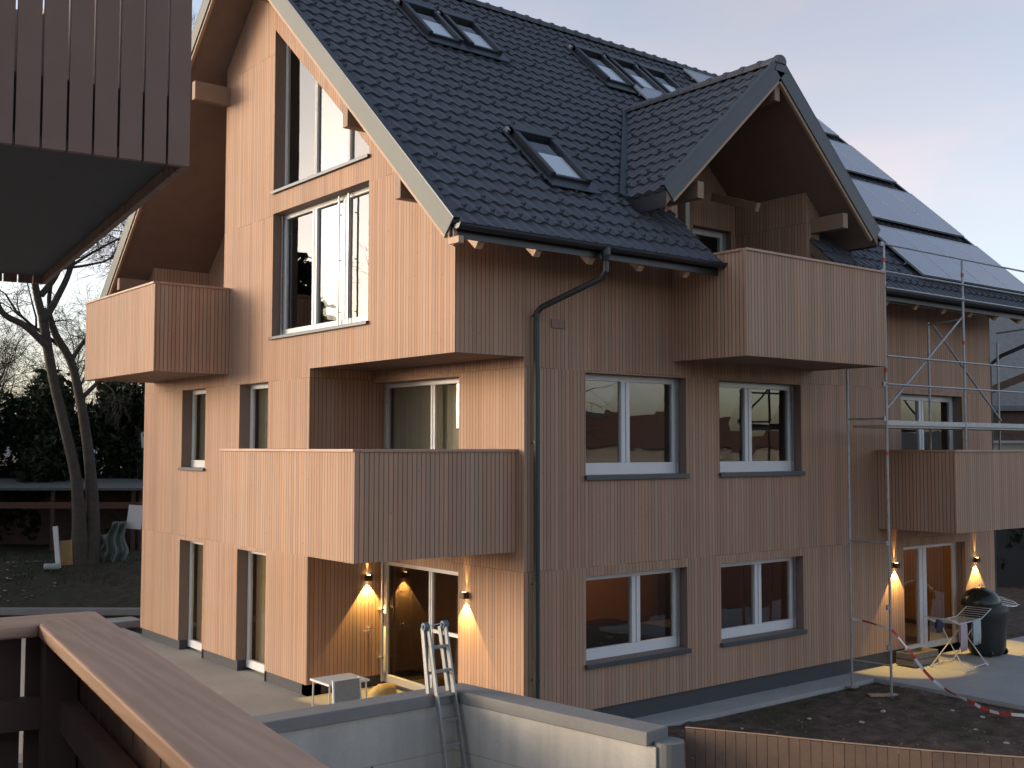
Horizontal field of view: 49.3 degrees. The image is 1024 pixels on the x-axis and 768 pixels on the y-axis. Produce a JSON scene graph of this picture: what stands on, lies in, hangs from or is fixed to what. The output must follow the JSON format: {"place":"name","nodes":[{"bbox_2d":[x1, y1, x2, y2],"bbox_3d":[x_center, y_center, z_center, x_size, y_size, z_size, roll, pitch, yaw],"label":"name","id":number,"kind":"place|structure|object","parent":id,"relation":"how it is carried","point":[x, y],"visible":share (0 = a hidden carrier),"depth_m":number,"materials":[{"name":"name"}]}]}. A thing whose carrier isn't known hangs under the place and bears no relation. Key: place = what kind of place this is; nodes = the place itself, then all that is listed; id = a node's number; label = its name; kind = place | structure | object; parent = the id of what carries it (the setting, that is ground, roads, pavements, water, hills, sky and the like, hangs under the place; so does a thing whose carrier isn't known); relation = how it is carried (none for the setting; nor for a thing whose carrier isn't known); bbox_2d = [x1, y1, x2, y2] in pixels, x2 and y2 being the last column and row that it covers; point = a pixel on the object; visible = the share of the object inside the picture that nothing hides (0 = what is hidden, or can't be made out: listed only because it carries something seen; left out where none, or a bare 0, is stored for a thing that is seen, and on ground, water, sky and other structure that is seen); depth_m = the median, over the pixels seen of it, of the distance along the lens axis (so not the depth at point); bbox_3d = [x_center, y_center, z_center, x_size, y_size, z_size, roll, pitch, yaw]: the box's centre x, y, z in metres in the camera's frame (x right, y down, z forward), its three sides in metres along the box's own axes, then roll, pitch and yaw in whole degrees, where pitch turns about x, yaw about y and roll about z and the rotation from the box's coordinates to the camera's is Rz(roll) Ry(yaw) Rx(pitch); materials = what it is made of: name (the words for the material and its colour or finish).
{"place":"outdoors","nodes":[
{"label":"outdoors","id":0,"kind":"place"},
{"bbox_2d":[0,544,141,607],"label":"soil bank","id":1,"kind":"structure","parent":0,"point":[45,590],"depth_m":31.10,"materials":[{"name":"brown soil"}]},
{"bbox_2d":[0,461,18,541],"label":"evergreen","id":2,"kind":"object","parent":1,"relation":"on","point":[2,468],"visible":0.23,"depth_m":37.84,"materials":[{"name":"green plant"}]},
{"bbox_2d":[3,561,62,600],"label":"leaf litter","id":3,"kind":"object","parent":1,"relation":"on","point":[17,574],"visible":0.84,"depth_m":31.23,"materials":[{"name":"brown plant"}]},
{"bbox_2d":[0,295,65,462],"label":"bare tree","id":4,"kind":"object","parent":1,"relation":"on","point":[5,361],"visible":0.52,"depth_m":43.66,"materials":[{"name":"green plant"}]},
{"bbox_2d":[0,343,67,447],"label":"bare tree","id":5,"kind":"object","parent":1,"relation":"on","point":[15,379],"visible":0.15,"depth_m":51.54,"materials":[{"name":"brown plant"}]},
{"bbox_2d":[0,286,81,402],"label":"bare tree","id":6,"kind":"object","parent":1,"relation":"on","point":[24,340],"visible":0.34,"depth_m":46.74,"materials":[{"name":"brown plant"}]},
{"bbox_2d":[0,378,95,524],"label":"evergreen","id":7,"kind":"object","parent":1,"relation":"on","point":[11,424],"visible":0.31,"depth_m":39.14,"materials":[{"name":"green plant"}]},
{"bbox_2d":[43,563,58,569],"bbox_3d":[-13.197,5.231,31.954,0.400,0.175,0.180,1,-3,-11],"label":"bucket","id":8,"kind":"object","parent":1,"relation":"on","point":[51,566],"visible":1,"depth_m":31.89,"materials":[{"name":"white plastic"}]},
{"bbox_2d":[0,278,102,411],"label":"bare tree","id":9,"kind":"object","parent":1,"relation":"on","point":[60,352],"visible":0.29,"depth_m":47.48,"materials":[{"name":"brown plant"}]},
{"bbox_2d":[53,526,60,567],"bbox_3d":[-13.168,4.726,32.268,0.130,1.220,0.080,-9,-11,0],"label":"plank","id":10,"kind":"object","parent":1,"relation":"on","point":[56,544],"visible":1,"depth_m":32.24,"materials":[{"name":"white wood"}]},
{"bbox_2d":[17,402,103,477],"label":"evergreen","id":11,"kind":"object","parent":1,"relation":"on","point":[96,459],"visible":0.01,"depth_m":42.03,"materials":[{"name":"green plant"}]},
{"bbox_2d":[60,540,72,565],"bbox_3d":[-12.988,4.922,32.522,0.360,0.720,0.050,-6,-11,0],"label":"board","id":12,"kind":"object","parent":1,"relation":"on","point":[66,552],"visible":1,"depth_m":32.50,"materials":[{"name":"yellow wood"}]},
{"bbox_2d":[0,478,142,550],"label":"shed","id":13,"kind":"structure","parent":1,"relation":"on","point":[54,509],"depth_m":37.86,"materials":[{"name":"brown wood"}]},
{"bbox_2d":[15,367,133,540],"bbox_3d":[-15.103,2.461,39.263,4.747,6.181,3.685,3,-4,-38],"label":"evergreen","id":14,"kind":"object","parent":1,"relation":"on","point":[51,464],"visible":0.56,"depth_m":37.75,"materials":[{"name":"green plant"}]},
{"bbox_2d":[0,13,197,565],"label":"bare tree","id":15,"kind":"object","parent":1,"relation":"on","point":[85,534],"visible":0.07,"depth_m":32.97,"materials":[{"name":"brown plant"}]},
{"bbox_2d":[58,275,142,475],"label":"bare tree","id":16,"kind":"object","parent":1,"relation":"on","point":[103,472],"visible":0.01,"depth_m":42.16,"materials":[{"name":"brown plant"}]},
{"bbox_2d":[100,534,106,561],"bbox_3d":[-12.388,4.963,33.484,0.665,0.860,0.562,0,-3,0],"label":"plastic sheet","id":17,"kind":"object","parent":1,"relation":"on","point":[102,546],"visible":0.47,"depth_m":33.50,"materials":[{"name":"plastic"}]},
{"bbox_2d":[102,521,128,561],"bbox_3d":[-11.858,4.764,33.483,0.782,1.255,0.546,0,-3,0],"label":"plastic sheet","id":18,"kind":"object","parent":1,"relation":"on","point":[117,549],"visible":0.9,"depth_m":33.50,"materials":[{"name":"plastic"}]},
{"bbox_2d":[87,381,144,531],"bbox_3d":[-13.387,2.397,39.596,3.707,6.351,3.474,0,-3,7],"label":"evergreen","id":19,"kind":"object","parent":1,"relation":"on","point":[124,436],"visible":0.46,"depth_m":39.18,"materials":[{"name":"green plant"}]},
{"bbox_2d":[126,505,142,529],"bbox_3d":[-11.450,4.042,33.874,0.450,0.720,0.050,4,-11,0],"label":"panel","id":20,"kind":"object","parent":1,"relation":"on","point":[134,518],"visible":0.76,"depth_m":33.85,"materials":[{"name":"white plastic"}]},
{"bbox_2d":[19,628,407,753],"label":"terrace","id":21,"kind":"structure","parent":0,"point":[251,692],"depth_m":19.82,"materials":[{"name":"concrete"}]},
{"bbox_2d":[310,673,369,706],"bbox_3d":[-2.614,4.831,16.900,0.700,0.725,0.600,3,-4,-38],"label":"garden table","id":22,"kind":"object","parent":21,"relation":"on","point":[326,681],"visible":0.69,"depth_m":16.90,"materials":[{"name":"white plastic"}]},
{"bbox_2d":[332,676,361,702],"bbox_3d":[-2.499,4.736,16.346,0.512,0.871,0.487,3,-4,-40],"label":"garden chair","id":23,"kind":"object","parent":21,"relation":"on","point":[346,690],"visible":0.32,"depth_m":16.23,"materials":[{"name":"grey fabric"}]},
{"bbox_2d":[368,683,396,697],"bbox_3d":[-2.182,5.162,18.774,0.533,0.278,0.434,3,-4,-38],"label":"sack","id":24,"kind":"object","parent":21,"relation":"on","point":[383,689],"visible":0.6,"depth_m":18.64,"materials":[{"name":"fabric"}]},
{"bbox_2d":[0,457,1023,742],"bbox_3d":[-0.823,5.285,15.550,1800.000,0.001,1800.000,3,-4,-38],"label":"ground","id":25,"kind":"structure","parent":0,"point":[1016,615],"depth_m":26.61,"materials":[{"name":"soil"}]},
{"bbox_2d":[0,607,140,615],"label":"kerb","id":26,"kind":"structure","parent":25,"relation":"on","point":[101,611],"depth_m":28.89,"materials":[{"name":"concrete"}]},
{"bbox_2d":[107,616,139,628],"bbox_3d":[-9.818,5.738,26.532,1.800,0.180,0.700,3,-4,-38],"label":"doorstep","id":27,"kind":"object","parent":25,"relation":"on","point":[127,622],"visible":0.26,"depth_m":26.68,"materials":[{"name":"concrete"}]},
{"bbox_2d":[85,0,1023,718],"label":"timber house","id":28,"kind":"structure","parent":25,"relation":"on","point":[545,344],"depth_m":19.69,"materials":[{"name":"brown wood"}]},
{"bbox_2d":[178,390,205,470],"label":"window","id":29,"kind":"structure","parent":28,"relation":"in","point":[201,462],"depth_m":23.63,"materials":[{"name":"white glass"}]},
{"bbox_2d":[188,541,202,650],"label":"window","id":30,"kind":"structure","parent":28,"relation":"in","point":[197,644],"depth_m":23.45,"materials":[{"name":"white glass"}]},
{"bbox_2d":[246,551,265,672],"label":"window","id":31,"kind":"structure","parent":28,"relation":"in","point":[257,664],"depth_m":21.23,"materials":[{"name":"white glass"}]},
{"bbox_2d":[250,383,267,448],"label":"window","id":32,"kind":"structure","parent":28,"relation":"in","point":[263,388],"depth_m":21.44,"materials":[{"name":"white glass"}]},
{"bbox_2d":[268,186,368,339],"bbox_3d":[-3.255,-2.036,19.231,0.345,2.330,3.440,3,-4,-38],"label":"window","id":33,"kind":"structure","parent":28,"relation":"in","point":[347,320],"depth_m":19.58,"materials":[{"name":"white plastic"}]},
{"bbox_2d":[270,43,369,194],"bbox_3d":[-3.252,-5.105,19.405,0.345,3.098,3.440,3,-4,-38],"label":"window","id":34,"kind":"structure","parent":28,"relation":"in","point":[351,159],"depth_m":19.83,"materials":[{"name":"white plastic"}]},
{"bbox_2d":[365,575,372,580],"bbox_3d":[-2.534,3.426,19.714,0.110,0.105,0.105,3,-4,-38],"label":"wall lamp","id":35,"kind":"object","parent":28,"relation":"attached to","point":[368,577],"visible":1,"depth_m":19.67,"materials":[{"name":"black metal"}]},
{"bbox_2d":[383,561,457,689],"bbox_3d":[-1.453,4.149,18.919,0.082,2.170,2.630,3,-4,-38],"label":"glass door","id":36,"kind":"structure","parent":28,"relation":"in","point":[414,596],"depth_m":19.20,"materials":[{"name":"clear glass"}]},
{"bbox_2d":[384,378,458,448],"bbox_3d":[-1.426,1.085,19.112,0.257,2.390,2.630,3,-4,-38],"label":"window","id":37,"kind":"structure","parent":28,"relation":"in","point":[426,413],"depth_m":19.44,"materials":[{"name":"white glass"}]},
{"bbox_2d":[459,592,468,598],"bbox_3d":[-0.754,3.325,17.545,0.105,0.105,0.110,3,-4,-38],"label":"wall lamp","id":38,"kind":"object","parent":28,"relation":"attached to","point":[463,595],"visible":1,"depth_m":17.51,"materials":[{"name":"black metal"}]},
{"bbox_2d":[584,374,689,479],"bbox_3d":[1.970,0.705,18.178,2.345,1.681,0.350,3,-4,-38],"label":"window","id":39,"kind":"structure","parent":28,"relation":"in","point":[652,470],"depth_m":18.24,"materials":[{"name":"white plastic"}]},
{"bbox_2d":[585,568,691,669],"bbox_3d":[1.966,3.732,18.006,2.345,1.416,0.350,3,-4,-38],"label":"window","id":40,"kind":"structure","parent":28,"relation":"in","point":[634,645],"depth_m":18.17,"materials":[{"name":"white plastic"}]},
{"bbox_2d":[693,228,725,251],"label":"window","id":41,"kind":"structure","parent":28,"relation":"in","point":[721,237],"depth_m":22.37,"materials":[{"name":"white plastic"}]},
{"bbox_2d":[719,381,804,476],"bbox_3d":[4.416,0.818,20.120,2.339,1.681,0.350,3,-4,-38],"label":"window","id":42,"kind":"structure","parent":28,"relation":"in","point":[751,468],"depth_m":20.17,"materials":[{"name":"white plastic"}]},
{"bbox_2d":[720,557,807,647],"bbox_3d":[4.412,3.846,19.948,2.339,1.416,0.350,3,-4,-38],"label":"window","id":43,"kind":"structure","parent":28,"relation":"in","point":[757,626],"depth_m":20.09,"materials":[{"name":"white plastic"}]},
{"bbox_2d":[893,563,899,567],"bbox_3d":[7.712,3.640,22.373,0.110,0.105,0.105,3,-4,-38],"label":"wall lamp","id":44,"kind":"object","parent":28,"relation":"attached to","point":[896,565],"visible":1,"depth_m":22.33,"materials":[{"name":"black metal"}]},
{"bbox_2d":[900,394,952,449],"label":"window","id":45,"kind":"structure","parent":28,"relation":"in","point":[918,399],"depth_m":23.67,"materials":[{"name":"white plastic"}]},
{"bbox_2d":[903,542,957,649],"bbox_3d":[8.713,4.457,23.511,2.360,2.180,0.082,3,-4,-38],"label":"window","id":46,"kind":"structure","parent":28,"relation":"in","point":[920,551],"depth_m":23.42,"materials":[{"name":"white plastic"}]},
{"bbox_2d":[974,557,980,562],"bbox_3d":[10.130,3.832,24.289,0.110,0.105,0.105,3,-4,-38],"label":"wall lamp","id":47,"kind":"object","parent":28,"relation":"attached to","point":[977,559],"visible":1,"depth_m":24.25,"materials":[{"name":"black metal"}]},
{"bbox_2d":[685,727,1023,767],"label":"board fence","id":48,"kind":"object","parent":25,"relation":"on","point":[725,748],"visible":1,"depth_m":10.87,"materials":[{"name":"brown wood"}]},
{"bbox_2d":[996,528,1023,586],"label":"hedge","id":49,"kind":"object","parent":25,"relation":"on","point":[1010,555],"visible":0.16,"depth_m":35.44,"materials":[{"name":"green plant"}]},
{"bbox_2d":[0,0,1023,413],"label":"sky","id":50,"kind":"structure","parent":0,"point":[930,92],"materials":[{"name":"blue"}]},
{"bbox_2d":[2,418,1023,456],"bbox_3d":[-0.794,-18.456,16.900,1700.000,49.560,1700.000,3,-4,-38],"label":"hills","id":51,"kind":"structure","parent":0,"point":[142,442],"depth_m":532.43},
{"bbox_2d":[634,674,874,726],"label":"path","id":52,"kind":"structure","parent":0,"point":[726,707],"depth_m":19.07,"materials":[{"name":"concrete"}]},
{"bbox_2d":[668,684,1023,767],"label":"soil","id":53,"kind":"structure","parent":0,"point":[819,726],"depth_m":17.71,"materials":[{"name":"brown soil"}]},
{"bbox_2d":[845,241,1023,696],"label":"scaffold","id":54,"kind":"object","parent":53,"relation":"on","point":[965,426],"visible":0.81,"depth_m":20.89,"materials":[{"name":"silver metal"}]},
{"bbox_2d":[852,618,1023,716],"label":"barrier tape","id":55,"kind":"object","parent":54,"relation":"attached to","point":[930,677],"visible":1,"depth_m":19.59,"materials":[{"name":"plastic"}]},
{"bbox_2d":[848,636,1023,710],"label":"patio","id":56,"kind":"structure","parent":0,"point":[998,680],"depth_m":21.04,"materials":[{"name":"concrete"}]},
{"bbox_2d":[896,647,938,666],"bbox_3d":[8.091,5.449,22.257,0.900,0.255,0.380,3,-4,-38],"label":"planter crate","id":57,"kind":"object","parent":56,"relation":"on","point":[924,656],"visible":0.92,"depth_m":22.09,"materials":[{"name":"brown wood"}]},
{"bbox_2d":[923,606,990,671],"bbox_3d":[8.836,5.050,22.067,1.972,1.064,0.716,3,-5,-44],"label":"drying rack","id":58,"kind":"object","parent":56,"relation":"on","point":[958,623],"visible":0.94,"depth_m":21.93,"materials":[{"name":"white plastic"}]},
{"bbox_2d":[935,619,942,632],"bbox_3d":[8.285,4.683,21.623,0.064,0.267,0.315,-3,-4,43],"label":"dark cloth","id":59,"kind":"object","parent":58,"relation":"hanging from","point":[939,625],"visible":0.98,"depth_m":21.58,"materials":[{"name":"blue fabric"}]},
{"bbox_2d":[959,621,967,651],"bbox_3d":[8.776,4.907,21.668,0.336,0.567,0.064,3,-5,-45],"label":"towel","id":60,"kind":"object","parent":58,"relation":"hanging from","point":[963,636],"visible":1,"depth_m":21.63,"materials":[{"name":"purple fabric"}]},
{"bbox_2d":[972,618,980,644],"bbox_3d":[9.198,4.900,22.069,0.064,0.507,0.420,-3,-4,43],"label":"towel","id":61,"kind":"object","parent":58,"relation":"hanging from","point":[976,629],"visible":1,"depth_m":22.02,"materials":[{"name":"blue fabric"}]},
{"bbox_2d":[960,584,1019,657],"bbox_3d":[9.985,4.934,23.444,1.257,1.440,0.970,3,-4,-38],"label":"grill","id":62,"kind":"object","parent":56,"relation":"on","point":[994,621],"visible":0.94,"depth_m":23.03,"materials":[{"name":"black metal"}]},
{"bbox_2d":[989,317,1023,449],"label":"neighbour house","id":63,"kind":"structure","parent":0,"point":[1011,404],"depth_m":46.28,"materials":[{"name":"grey stone"}]},
{"label":"driveway","id":64,"kind":"structure","parent":0,"visible":0},
{"bbox_2d":[0,0,328,767],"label":"apartment building","id":65,"kind":"structure","parent":64,"relation":"on","point":[94,120],"depth_m":4.14,"materials":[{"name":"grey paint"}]},
{"bbox_2d":[18,683,683,767],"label":"retaining wall","id":66,"kind":"structure","parent":64,"relation":"on","point":[501,729],"depth_m":12.21,"materials":[{"name":"concrete"}]},
{"bbox_2d":[420,620,466,767],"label":"ladder","id":67,"kind":"object","parent":64,"relation":"on","point":[443,626],"visible":1,"depth_m":12.89,"materials":[{"name":"metal"}]}
]}

